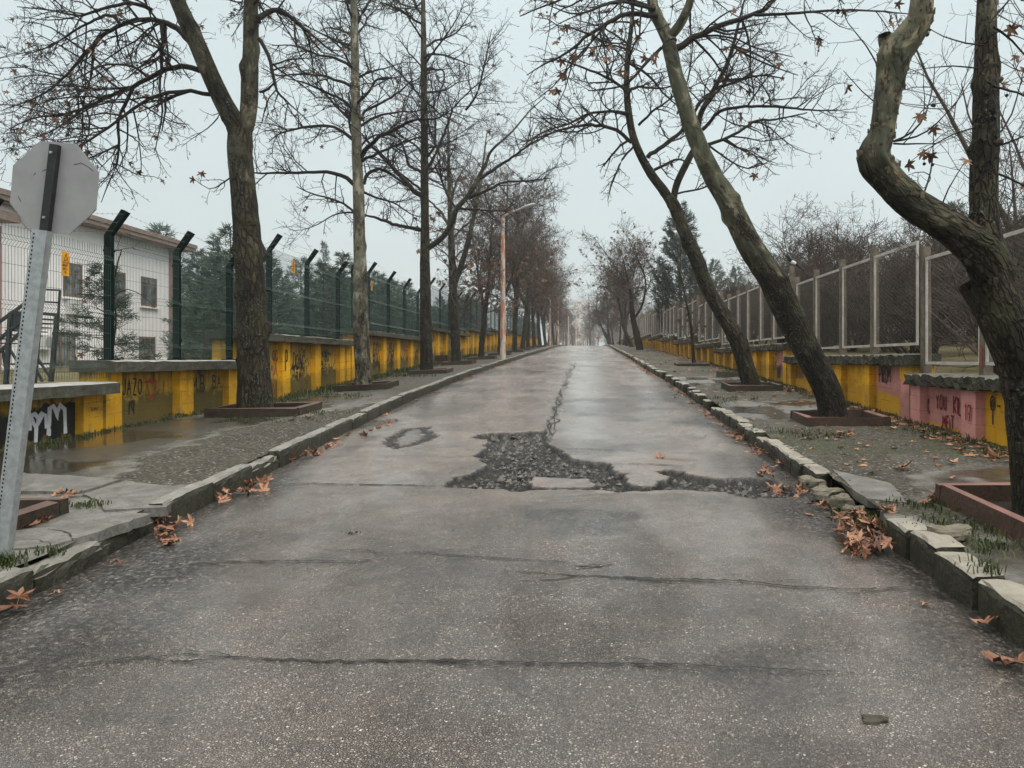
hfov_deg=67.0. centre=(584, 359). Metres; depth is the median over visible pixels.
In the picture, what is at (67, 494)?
fallen leaf
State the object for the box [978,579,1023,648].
kerb stone
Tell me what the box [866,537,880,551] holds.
fallen leaf
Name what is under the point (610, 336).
plane tree
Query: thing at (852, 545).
fallen leaf
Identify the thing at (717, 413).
kerb stone
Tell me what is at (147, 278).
window
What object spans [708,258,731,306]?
pine tree
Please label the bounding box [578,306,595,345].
plane tree
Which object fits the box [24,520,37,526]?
fallen leaf
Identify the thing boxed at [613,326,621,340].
plane tree
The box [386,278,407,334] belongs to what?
young conifer
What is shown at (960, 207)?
pine tree
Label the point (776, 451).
kerb stone
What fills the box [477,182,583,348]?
plane tree
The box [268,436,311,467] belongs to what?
kerb stone
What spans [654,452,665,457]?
fallen leaf
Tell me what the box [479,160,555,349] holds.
plane tree
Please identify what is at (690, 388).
kerb stone
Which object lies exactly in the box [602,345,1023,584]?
pavement
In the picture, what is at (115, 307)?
cedar
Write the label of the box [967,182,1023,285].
bare shrub
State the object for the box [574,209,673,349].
plane tree
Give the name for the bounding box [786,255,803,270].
magpie
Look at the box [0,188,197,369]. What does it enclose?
building
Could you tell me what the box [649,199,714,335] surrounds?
pine tree
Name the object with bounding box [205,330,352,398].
painted wall
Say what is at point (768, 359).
painted wall
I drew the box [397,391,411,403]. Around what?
kerb stone
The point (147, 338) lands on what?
window
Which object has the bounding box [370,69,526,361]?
plane tree
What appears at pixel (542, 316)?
plane tree
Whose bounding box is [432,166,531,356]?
plane tree
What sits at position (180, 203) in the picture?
sky
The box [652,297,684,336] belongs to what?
bare shrub
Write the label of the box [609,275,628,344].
plane tree
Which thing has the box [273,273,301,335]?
pine tree
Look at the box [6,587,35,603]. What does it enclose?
fallen leaf
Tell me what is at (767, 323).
bare shrub
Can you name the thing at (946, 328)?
bare shrub
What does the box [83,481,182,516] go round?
paving slab
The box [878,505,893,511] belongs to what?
fallen leaf
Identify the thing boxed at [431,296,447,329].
pine tree
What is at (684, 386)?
kerb stone
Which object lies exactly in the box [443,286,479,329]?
young conifer
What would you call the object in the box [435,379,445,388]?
kerb stone
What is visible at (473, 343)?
painted wall
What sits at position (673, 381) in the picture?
kerb stone
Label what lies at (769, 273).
plane tree
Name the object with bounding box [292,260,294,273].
warning plate
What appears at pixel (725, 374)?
concrete block
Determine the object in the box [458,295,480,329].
young conifer
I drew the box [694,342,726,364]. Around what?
painted wall
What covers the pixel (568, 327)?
street lamp
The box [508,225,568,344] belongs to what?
plane tree
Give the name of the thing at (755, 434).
kerb stone
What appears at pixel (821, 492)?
kerb rubble
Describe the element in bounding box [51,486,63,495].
fallen leaf
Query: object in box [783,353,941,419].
painted wall
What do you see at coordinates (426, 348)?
plane tree
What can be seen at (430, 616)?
road
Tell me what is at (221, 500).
fallen leaf
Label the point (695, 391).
kerb stone
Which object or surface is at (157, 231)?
pine tree
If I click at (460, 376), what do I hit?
kerb stone
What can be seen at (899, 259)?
bare shrub
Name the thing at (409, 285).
young conifer
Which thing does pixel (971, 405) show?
painted wall
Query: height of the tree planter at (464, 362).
0.319 m
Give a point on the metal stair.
(16, 316)
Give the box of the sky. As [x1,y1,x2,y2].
[0,0,1023,345]
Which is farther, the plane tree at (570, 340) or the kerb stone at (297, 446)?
the plane tree at (570, 340)
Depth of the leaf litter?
11.10 m
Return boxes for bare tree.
[853,0,1023,291]
[925,43,1023,250]
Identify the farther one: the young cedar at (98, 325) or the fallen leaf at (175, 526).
the young cedar at (98, 325)
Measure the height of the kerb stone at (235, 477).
0.310 m
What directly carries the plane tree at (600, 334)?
on the ground
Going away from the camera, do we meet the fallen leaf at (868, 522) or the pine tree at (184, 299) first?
the fallen leaf at (868, 522)
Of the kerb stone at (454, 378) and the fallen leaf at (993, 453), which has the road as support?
the kerb stone at (454, 378)
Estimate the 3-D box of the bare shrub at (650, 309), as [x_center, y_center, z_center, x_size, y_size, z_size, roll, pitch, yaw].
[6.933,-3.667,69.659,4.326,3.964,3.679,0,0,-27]
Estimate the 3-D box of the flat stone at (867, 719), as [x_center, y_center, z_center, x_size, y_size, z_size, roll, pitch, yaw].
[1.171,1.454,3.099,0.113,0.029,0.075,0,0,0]
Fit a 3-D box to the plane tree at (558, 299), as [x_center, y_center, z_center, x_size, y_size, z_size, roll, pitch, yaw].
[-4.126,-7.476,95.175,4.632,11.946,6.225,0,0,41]
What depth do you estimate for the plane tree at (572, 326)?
199.17 m
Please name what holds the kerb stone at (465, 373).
on the road
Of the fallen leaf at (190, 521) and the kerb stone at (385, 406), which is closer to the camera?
the fallen leaf at (190, 521)
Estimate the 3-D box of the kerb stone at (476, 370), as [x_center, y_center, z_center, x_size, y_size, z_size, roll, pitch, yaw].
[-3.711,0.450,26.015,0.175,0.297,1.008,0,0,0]
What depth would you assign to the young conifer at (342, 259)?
35.86 m
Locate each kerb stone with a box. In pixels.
[0,567,33,613]
[28,541,102,594]
[99,517,155,558]
[149,481,212,525]
[203,464,251,501]
[247,455,278,478]
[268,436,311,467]
[304,427,332,449]
[325,418,351,437]
[347,413,366,428]
[359,405,378,421]
[373,400,391,415]
[387,396,402,408]
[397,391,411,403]
[407,388,421,399]
[419,385,430,395]
[427,382,438,391]
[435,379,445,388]
[442,377,451,385]
[449,375,457,382]
[455,373,462,380]
[460,371,467,377]
[465,369,473,376]
[473,368,478,374]
[660,371,666,379]
[666,375,673,383]
[671,378,679,385]
[678,381,685,389]
[681,383,689,393]
[687,387,695,394]
[691,390,700,398]
[696,393,706,405]
[703,399,713,411]
[711,407,719,415]
[714,408,725,418]
[720,410,732,421]
[724,413,737,425]
[730,416,742,428]
[734,418,749,430]
[737,423,752,437]
[744,427,757,441]
[749,429,766,446]
[756,436,771,451]
[763,439,783,458]
[772,444,793,464]
[780,450,802,472]
[790,457,814,479]
[802,464,832,487]
[886,518,926,560]
[910,530,964,579]
[934,552,1004,610]
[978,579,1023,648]
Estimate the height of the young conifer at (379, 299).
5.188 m
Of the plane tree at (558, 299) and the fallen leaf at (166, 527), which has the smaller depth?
the fallen leaf at (166, 527)
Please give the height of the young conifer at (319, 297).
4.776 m
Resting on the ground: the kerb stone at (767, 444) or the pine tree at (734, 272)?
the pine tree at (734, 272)
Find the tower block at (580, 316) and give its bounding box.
[572,300,594,345]
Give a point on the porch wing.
(5, 218)
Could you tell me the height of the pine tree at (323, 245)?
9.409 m
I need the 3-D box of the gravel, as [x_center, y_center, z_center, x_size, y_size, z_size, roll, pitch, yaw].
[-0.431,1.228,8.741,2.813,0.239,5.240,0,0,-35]
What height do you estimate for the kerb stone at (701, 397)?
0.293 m
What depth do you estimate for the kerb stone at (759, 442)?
9.96 m
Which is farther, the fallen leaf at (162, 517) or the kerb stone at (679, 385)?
the kerb stone at (679, 385)
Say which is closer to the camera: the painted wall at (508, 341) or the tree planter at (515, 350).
the tree planter at (515, 350)
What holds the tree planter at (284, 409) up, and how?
on the pavement at (184, 451)
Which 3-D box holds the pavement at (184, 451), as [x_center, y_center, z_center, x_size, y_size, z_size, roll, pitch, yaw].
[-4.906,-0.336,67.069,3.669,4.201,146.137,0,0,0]
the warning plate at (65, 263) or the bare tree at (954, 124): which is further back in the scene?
the bare tree at (954, 124)
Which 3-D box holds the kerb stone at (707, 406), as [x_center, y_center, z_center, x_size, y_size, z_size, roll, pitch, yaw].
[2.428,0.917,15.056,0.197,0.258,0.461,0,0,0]
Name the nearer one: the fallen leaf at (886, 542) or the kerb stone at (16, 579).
the kerb stone at (16, 579)
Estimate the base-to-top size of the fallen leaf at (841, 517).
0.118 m
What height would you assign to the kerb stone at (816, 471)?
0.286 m
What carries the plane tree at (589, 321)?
on the ground
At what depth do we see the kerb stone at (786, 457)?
8.51 m
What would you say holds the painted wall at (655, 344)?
on the ground
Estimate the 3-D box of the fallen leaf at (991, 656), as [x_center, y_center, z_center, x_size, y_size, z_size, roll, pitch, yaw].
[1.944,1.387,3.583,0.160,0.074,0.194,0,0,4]
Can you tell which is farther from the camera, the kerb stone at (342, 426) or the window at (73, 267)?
the window at (73, 267)
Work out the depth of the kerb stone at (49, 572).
4.91 m
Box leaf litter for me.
[318,351,1008,477]
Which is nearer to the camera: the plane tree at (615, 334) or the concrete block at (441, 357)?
the concrete block at (441, 357)
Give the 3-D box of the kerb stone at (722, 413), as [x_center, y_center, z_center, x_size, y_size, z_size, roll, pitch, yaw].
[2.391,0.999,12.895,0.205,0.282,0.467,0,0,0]
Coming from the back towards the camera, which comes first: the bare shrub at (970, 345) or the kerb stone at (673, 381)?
the kerb stone at (673, 381)
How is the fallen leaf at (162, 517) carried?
on the road
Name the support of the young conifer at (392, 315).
on the ground
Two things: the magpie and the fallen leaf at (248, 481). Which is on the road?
the fallen leaf at (248, 481)
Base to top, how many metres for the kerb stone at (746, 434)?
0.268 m
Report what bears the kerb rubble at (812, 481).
on the road
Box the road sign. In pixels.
[0,141,98,555]
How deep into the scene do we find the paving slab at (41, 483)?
6.98 m
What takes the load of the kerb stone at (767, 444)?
on the road
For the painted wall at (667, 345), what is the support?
on the ground
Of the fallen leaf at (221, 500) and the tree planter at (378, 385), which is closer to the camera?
the fallen leaf at (221, 500)
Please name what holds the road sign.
on the pavement at (184, 451)
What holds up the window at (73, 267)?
in the building
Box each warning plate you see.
[62,251,68,275]
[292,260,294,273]
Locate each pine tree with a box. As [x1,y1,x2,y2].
[144,220,195,302]
[157,248,216,354]
[182,252,233,347]
[273,255,322,330]
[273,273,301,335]
[313,240,330,317]
[398,292,419,335]
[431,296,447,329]
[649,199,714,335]
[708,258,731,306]
[723,264,743,299]
[924,200,967,261]
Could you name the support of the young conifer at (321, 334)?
on the ground
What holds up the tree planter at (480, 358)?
on the pavement at (184, 451)
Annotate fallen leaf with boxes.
[0,602,27,610]
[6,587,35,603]
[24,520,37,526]
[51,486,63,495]
[60,490,73,497]
[152,524,175,530]
[154,527,162,534]
[155,511,172,521]
[155,533,170,540]
[165,518,180,530]
[167,534,181,540]
[181,513,194,525]
[214,492,230,499]
[218,494,230,502]
[244,478,256,484]
[256,475,266,484]
[259,481,269,491]
[289,454,296,460]
[311,448,320,455]
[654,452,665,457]
[771,483,783,495]
[793,488,801,496]
[833,524,846,533]
[836,534,845,542]
[838,511,849,524]
[842,536,857,550]
[846,529,855,537]
[849,519,857,531]
[851,529,864,542]
[854,549,870,559]
[858,518,874,523]
[862,528,876,536]
[865,532,879,549]
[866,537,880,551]
[871,529,887,543]
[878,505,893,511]
[879,535,892,549]
[897,460,913,467]
[918,498,930,503]
[970,616,997,623]
[980,651,1023,664]
[988,446,1007,457]
[1002,652,1023,663]
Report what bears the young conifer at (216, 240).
on the ground
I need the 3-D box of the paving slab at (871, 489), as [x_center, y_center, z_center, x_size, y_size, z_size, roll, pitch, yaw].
[2.583,1.167,6.951,0.399,0.138,1.408,0,0,7]
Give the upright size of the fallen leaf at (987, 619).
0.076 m
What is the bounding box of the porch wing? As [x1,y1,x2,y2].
[0,206,20,370]
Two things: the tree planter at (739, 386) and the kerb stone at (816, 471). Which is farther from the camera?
the tree planter at (739, 386)
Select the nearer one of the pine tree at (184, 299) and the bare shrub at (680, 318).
the pine tree at (184, 299)
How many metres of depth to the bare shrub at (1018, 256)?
14.15 m
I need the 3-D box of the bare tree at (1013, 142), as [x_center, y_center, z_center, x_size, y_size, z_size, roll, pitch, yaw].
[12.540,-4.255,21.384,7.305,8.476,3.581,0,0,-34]
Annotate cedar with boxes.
[49,261,163,370]
[74,229,157,362]
[166,299,225,359]
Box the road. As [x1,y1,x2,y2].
[0,346,1023,767]
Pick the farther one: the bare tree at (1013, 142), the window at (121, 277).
the window at (121, 277)
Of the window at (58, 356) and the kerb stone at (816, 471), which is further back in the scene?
the window at (58, 356)
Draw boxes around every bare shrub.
[638,299,665,335]
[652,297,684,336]
[659,295,716,338]
[672,284,727,341]
[691,257,786,343]
[693,270,758,334]
[708,285,767,343]
[710,219,860,338]
[717,275,754,331]
[729,269,824,342]
[734,272,821,342]
[753,191,907,345]
[756,244,899,349]
[784,246,919,351]
[790,220,1023,351]
[801,209,926,344]
[812,246,976,353]
[858,227,974,353]
[862,229,974,338]
[879,168,1023,351]
[879,192,1023,374]
[883,257,970,343]
[901,179,1021,345]
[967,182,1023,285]
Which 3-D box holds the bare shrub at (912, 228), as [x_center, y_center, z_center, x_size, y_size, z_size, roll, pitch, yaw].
[11.059,-2.195,19.958,5.363,4.317,6.071,0,0,23]
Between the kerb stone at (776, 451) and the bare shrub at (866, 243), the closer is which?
the kerb stone at (776, 451)
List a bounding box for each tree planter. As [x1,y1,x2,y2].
[16,498,68,529]
[204,401,321,417]
[334,380,398,391]
[407,367,452,374]
[441,360,475,365]
[467,355,496,359]
[488,352,511,355]
[506,350,524,351]
[674,362,709,365]
[721,382,782,391]
[790,410,891,426]
[935,482,1023,545]
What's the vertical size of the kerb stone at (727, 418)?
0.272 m
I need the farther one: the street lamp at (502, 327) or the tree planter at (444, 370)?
the street lamp at (502, 327)
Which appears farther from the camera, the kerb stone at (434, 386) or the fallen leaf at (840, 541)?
the kerb stone at (434, 386)
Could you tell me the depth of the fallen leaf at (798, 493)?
7.14 m
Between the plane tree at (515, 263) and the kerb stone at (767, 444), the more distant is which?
the plane tree at (515, 263)
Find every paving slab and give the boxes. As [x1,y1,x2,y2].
[14,512,149,557]
[21,473,120,493]
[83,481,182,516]
[833,469,906,508]
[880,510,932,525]
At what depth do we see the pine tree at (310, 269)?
47.83 m
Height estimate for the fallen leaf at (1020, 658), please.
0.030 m
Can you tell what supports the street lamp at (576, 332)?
on the road
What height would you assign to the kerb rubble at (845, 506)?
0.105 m
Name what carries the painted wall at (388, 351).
on the ground
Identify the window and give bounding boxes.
[52,332,75,366]
[62,263,86,300]
[114,272,125,304]
[139,336,155,359]
[140,276,159,309]
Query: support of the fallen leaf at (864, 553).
on the road
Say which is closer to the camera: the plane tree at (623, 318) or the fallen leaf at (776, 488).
the fallen leaf at (776, 488)
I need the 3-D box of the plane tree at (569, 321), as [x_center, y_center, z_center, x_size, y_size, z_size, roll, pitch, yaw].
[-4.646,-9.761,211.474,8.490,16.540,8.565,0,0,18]
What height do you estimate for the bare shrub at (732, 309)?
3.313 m
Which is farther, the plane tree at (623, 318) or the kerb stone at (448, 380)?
the plane tree at (623, 318)
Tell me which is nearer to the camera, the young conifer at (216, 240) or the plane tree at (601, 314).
the young conifer at (216, 240)
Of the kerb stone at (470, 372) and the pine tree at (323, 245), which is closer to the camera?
the kerb stone at (470, 372)
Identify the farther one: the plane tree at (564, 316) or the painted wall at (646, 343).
the plane tree at (564, 316)
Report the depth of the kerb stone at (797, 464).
8.10 m
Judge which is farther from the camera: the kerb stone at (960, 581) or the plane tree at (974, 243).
the plane tree at (974, 243)
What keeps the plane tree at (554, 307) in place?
on the pavement at (184, 451)
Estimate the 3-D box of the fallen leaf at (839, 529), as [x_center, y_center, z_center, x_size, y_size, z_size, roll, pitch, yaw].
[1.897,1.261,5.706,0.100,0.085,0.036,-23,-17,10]
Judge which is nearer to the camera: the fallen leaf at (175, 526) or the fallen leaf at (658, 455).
the fallen leaf at (175, 526)
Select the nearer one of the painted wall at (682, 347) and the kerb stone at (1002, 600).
the kerb stone at (1002, 600)
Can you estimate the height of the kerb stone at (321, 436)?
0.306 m
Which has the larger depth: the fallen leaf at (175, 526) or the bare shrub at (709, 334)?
the bare shrub at (709, 334)
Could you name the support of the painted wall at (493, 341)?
on the ground
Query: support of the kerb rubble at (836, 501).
on the road
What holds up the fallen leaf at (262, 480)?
on the road
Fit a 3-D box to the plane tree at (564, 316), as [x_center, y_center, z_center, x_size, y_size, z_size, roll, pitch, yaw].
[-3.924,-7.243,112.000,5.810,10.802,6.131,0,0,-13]
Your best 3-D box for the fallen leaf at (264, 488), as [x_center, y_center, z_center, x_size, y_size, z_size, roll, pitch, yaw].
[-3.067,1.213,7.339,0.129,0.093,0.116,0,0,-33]
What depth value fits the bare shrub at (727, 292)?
36.73 m
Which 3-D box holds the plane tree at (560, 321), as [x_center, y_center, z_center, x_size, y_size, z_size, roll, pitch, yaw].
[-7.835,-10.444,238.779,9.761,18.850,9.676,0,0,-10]
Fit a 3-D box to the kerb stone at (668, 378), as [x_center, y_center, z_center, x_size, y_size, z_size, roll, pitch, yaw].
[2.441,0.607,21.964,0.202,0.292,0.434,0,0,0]
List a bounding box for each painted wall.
[0,381,119,449]
[69,360,236,429]
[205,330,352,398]
[335,328,433,379]
[419,326,470,361]
[460,327,492,353]
[487,328,509,350]
[506,330,521,348]
[641,335,650,347]
[648,335,665,350]
[659,336,681,353]
[673,337,703,357]
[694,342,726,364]
[714,343,793,384]
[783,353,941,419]
[903,373,1007,446]
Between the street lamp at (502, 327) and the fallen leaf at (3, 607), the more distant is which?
the street lamp at (502, 327)
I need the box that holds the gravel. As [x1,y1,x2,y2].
[453,434,788,498]
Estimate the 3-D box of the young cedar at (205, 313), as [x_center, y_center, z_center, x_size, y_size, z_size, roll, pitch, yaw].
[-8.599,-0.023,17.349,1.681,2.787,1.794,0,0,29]
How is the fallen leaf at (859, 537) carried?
on the fallen leaf
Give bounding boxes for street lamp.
[500,203,535,358]
[549,273,561,345]
[557,293,568,344]
[568,305,577,345]
[575,312,583,345]
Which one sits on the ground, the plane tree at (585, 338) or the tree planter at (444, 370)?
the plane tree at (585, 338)
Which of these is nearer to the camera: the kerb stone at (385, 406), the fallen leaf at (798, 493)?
the fallen leaf at (798, 493)
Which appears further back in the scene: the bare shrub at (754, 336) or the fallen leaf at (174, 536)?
the bare shrub at (754, 336)
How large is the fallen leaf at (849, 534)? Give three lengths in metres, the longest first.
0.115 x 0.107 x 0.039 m
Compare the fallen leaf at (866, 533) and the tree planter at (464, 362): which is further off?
the tree planter at (464, 362)
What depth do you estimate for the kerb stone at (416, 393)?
17.02 m
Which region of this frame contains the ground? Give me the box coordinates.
[0,335,995,567]
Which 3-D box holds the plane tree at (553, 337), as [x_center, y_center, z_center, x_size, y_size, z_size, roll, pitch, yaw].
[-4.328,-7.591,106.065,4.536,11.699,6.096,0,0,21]
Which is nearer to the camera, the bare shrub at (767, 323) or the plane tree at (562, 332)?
the bare shrub at (767, 323)
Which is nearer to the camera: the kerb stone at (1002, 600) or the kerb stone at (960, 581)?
the kerb stone at (1002, 600)
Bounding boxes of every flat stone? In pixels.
[861,714,888,724]
[926,523,971,541]
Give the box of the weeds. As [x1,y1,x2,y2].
[0,353,1023,576]
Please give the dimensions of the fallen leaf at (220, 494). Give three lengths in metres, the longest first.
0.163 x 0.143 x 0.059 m
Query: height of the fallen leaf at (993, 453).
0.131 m
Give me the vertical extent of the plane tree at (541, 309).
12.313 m
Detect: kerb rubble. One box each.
[798,475,826,488]
[810,485,845,501]
[827,493,855,510]
[841,504,864,515]
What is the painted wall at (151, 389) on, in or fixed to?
on the ground
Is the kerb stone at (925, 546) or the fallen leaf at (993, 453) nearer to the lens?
the kerb stone at (925, 546)
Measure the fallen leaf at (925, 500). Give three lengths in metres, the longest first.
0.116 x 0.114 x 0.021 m
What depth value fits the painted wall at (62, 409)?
9.77 m
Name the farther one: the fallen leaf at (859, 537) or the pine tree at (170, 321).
the pine tree at (170, 321)
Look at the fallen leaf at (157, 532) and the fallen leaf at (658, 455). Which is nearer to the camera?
the fallen leaf at (157, 532)
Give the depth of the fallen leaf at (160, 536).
5.65 m
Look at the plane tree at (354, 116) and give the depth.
18.60 m
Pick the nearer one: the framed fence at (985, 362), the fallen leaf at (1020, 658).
the fallen leaf at (1020, 658)
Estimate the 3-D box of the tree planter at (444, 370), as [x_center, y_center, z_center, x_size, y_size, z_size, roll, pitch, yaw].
[-4.919,0.418,24.654,1.260,0.334,1.248,0,0,0]
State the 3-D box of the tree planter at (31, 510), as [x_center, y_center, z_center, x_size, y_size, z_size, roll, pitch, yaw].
[-4.620,1.198,5.379,1.261,0.252,1.210,0,0,0]
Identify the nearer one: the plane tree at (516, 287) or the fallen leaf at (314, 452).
the fallen leaf at (314, 452)
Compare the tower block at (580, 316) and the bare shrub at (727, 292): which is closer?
the bare shrub at (727, 292)
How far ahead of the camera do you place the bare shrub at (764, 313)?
28.88 m
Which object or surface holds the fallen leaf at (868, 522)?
on the fallen leaf
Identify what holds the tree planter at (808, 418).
on the pavement at (919, 476)
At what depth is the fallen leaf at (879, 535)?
5.44 m
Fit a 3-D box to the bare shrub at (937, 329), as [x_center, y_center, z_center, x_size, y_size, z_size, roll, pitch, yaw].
[8.108,-1.633,17.639,3.576,3.277,3.041,0,0,12]
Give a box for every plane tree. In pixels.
[0,0,352,407]
[253,0,486,384]
[347,0,576,369]
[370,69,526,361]
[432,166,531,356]
[450,146,572,352]
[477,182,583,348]
[479,0,873,384]
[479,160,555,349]
[507,222,560,346]
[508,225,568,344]
[509,220,559,345]
[510,249,579,345]
[512,0,926,416]
[522,257,563,342]
[535,261,563,332]
[540,275,567,344]
[541,275,575,344]
[546,256,574,344]
[546,280,569,344]
[547,299,574,342]
[555,298,579,345]
[555,305,571,344]
[563,307,582,345]
[564,327,574,345]
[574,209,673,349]
[574,287,599,345]
[577,322,593,345]
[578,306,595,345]
[580,251,642,346]
[583,287,622,344]
[591,319,606,345]
[601,242,647,345]
[601,325,617,344]
[603,262,650,344]
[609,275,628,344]
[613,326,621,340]
[635,296,653,333]
[827,0,1023,514]
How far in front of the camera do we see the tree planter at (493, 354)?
41.56 m
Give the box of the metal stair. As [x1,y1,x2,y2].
[0,289,93,383]
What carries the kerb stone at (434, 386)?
on the road
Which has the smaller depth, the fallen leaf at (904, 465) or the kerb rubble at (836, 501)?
the kerb rubble at (836, 501)
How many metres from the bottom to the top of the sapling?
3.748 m
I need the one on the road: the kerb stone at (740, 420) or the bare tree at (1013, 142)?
the kerb stone at (740, 420)
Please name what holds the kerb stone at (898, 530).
on the road
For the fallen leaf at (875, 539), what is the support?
on the fallen leaf
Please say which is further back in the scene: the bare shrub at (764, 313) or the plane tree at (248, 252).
the bare shrub at (764, 313)
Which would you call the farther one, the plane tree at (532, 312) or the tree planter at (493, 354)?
the plane tree at (532, 312)
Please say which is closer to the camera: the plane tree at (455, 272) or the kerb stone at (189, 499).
the kerb stone at (189, 499)
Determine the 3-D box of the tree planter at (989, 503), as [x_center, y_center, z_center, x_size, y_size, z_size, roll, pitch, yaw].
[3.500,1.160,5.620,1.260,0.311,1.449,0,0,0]
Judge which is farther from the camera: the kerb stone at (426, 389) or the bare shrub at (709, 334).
the bare shrub at (709, 334)
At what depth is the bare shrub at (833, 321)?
22.47 m
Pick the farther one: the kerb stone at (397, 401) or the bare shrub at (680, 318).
the bare shrub at (680, 318)
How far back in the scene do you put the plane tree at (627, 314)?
72.84 m
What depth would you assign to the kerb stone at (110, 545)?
5.66 m
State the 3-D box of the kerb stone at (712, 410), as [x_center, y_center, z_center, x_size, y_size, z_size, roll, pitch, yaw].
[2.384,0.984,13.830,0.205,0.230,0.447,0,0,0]
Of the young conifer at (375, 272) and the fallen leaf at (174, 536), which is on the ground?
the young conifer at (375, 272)
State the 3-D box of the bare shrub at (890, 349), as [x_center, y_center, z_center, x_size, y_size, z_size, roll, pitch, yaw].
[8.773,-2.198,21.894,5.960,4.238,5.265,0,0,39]
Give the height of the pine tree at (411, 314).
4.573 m
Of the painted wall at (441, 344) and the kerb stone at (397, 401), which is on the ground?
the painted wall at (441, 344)
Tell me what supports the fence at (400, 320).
on the painted wall at (62, 409)
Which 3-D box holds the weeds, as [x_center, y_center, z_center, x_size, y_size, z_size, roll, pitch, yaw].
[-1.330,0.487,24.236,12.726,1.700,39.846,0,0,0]
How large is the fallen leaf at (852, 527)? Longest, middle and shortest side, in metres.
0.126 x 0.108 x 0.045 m
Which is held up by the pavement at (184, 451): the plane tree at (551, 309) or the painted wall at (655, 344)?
the plane tree at (551, 309)
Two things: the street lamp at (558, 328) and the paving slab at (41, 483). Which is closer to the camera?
the paving slab at (41, 483)
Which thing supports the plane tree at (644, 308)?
on the ground
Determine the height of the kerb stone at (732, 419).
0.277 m
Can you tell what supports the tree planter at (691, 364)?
on the pavement at (919, 476)
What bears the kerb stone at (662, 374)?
on the pavement at (919, 476)
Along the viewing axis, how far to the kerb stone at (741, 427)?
11.12 m
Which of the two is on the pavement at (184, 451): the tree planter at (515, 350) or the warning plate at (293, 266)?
the tree planter at (515, 350)
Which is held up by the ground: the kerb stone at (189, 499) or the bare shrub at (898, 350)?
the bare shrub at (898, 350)
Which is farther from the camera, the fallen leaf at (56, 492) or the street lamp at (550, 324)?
the street lamp at (550, 324)
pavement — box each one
[0,345,565,570]
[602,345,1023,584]
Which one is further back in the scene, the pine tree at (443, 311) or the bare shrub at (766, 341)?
the pine tree at (443, 311)
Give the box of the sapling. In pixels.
[661,266,715,362]
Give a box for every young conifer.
[165,222,291,359]
[167,248,276,359]
[216,251,314,336]
[287,261,350,337]
[292,267,350,337]
[312,250,381,337]
[370,269,393,323]
[370,273,400,333]
[370,283,409,333]
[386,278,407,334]
[393,281,419,334]
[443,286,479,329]
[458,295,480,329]
[459,289,487,329]
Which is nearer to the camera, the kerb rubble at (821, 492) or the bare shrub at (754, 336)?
the kerb rubble at (821, 492)
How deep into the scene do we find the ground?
21.28 m
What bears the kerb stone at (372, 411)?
on the road
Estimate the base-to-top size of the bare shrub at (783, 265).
3.471 m
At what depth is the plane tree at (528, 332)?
59.47 m
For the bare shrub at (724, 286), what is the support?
on the ground
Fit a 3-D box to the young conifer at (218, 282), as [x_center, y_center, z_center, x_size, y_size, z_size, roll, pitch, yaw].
[-10.977,-1.299,23.893,3.288,4.337,3.072,0,0,19]
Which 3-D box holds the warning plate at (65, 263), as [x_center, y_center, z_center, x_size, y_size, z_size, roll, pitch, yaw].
[-6.482,-1.193,9.616,0.011,0.300,0.135,0,0,0]
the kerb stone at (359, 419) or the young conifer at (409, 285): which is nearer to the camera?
the kerb stone at (359, 419)
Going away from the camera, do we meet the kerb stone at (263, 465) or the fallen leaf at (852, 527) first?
the fallen leaf at (852, 527)
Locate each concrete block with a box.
[434,355,449,360]
[716,371,738,376]
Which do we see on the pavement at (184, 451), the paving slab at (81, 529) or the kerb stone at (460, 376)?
the paving slab at (81, 529)
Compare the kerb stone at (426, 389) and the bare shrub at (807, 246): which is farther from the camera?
the bare shrub at (807, 246)
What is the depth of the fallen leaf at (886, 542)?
5.32 m
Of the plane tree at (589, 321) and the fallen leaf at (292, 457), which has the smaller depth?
the fallen leaf at (292, 457)
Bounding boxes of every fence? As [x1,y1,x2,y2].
[0,198,536,382]
[618,228,1023,374]
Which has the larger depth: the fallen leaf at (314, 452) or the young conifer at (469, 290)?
the young conifer at (469, 290)
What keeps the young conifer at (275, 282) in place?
on the ground
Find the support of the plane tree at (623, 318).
on the pavement at (919, 476)

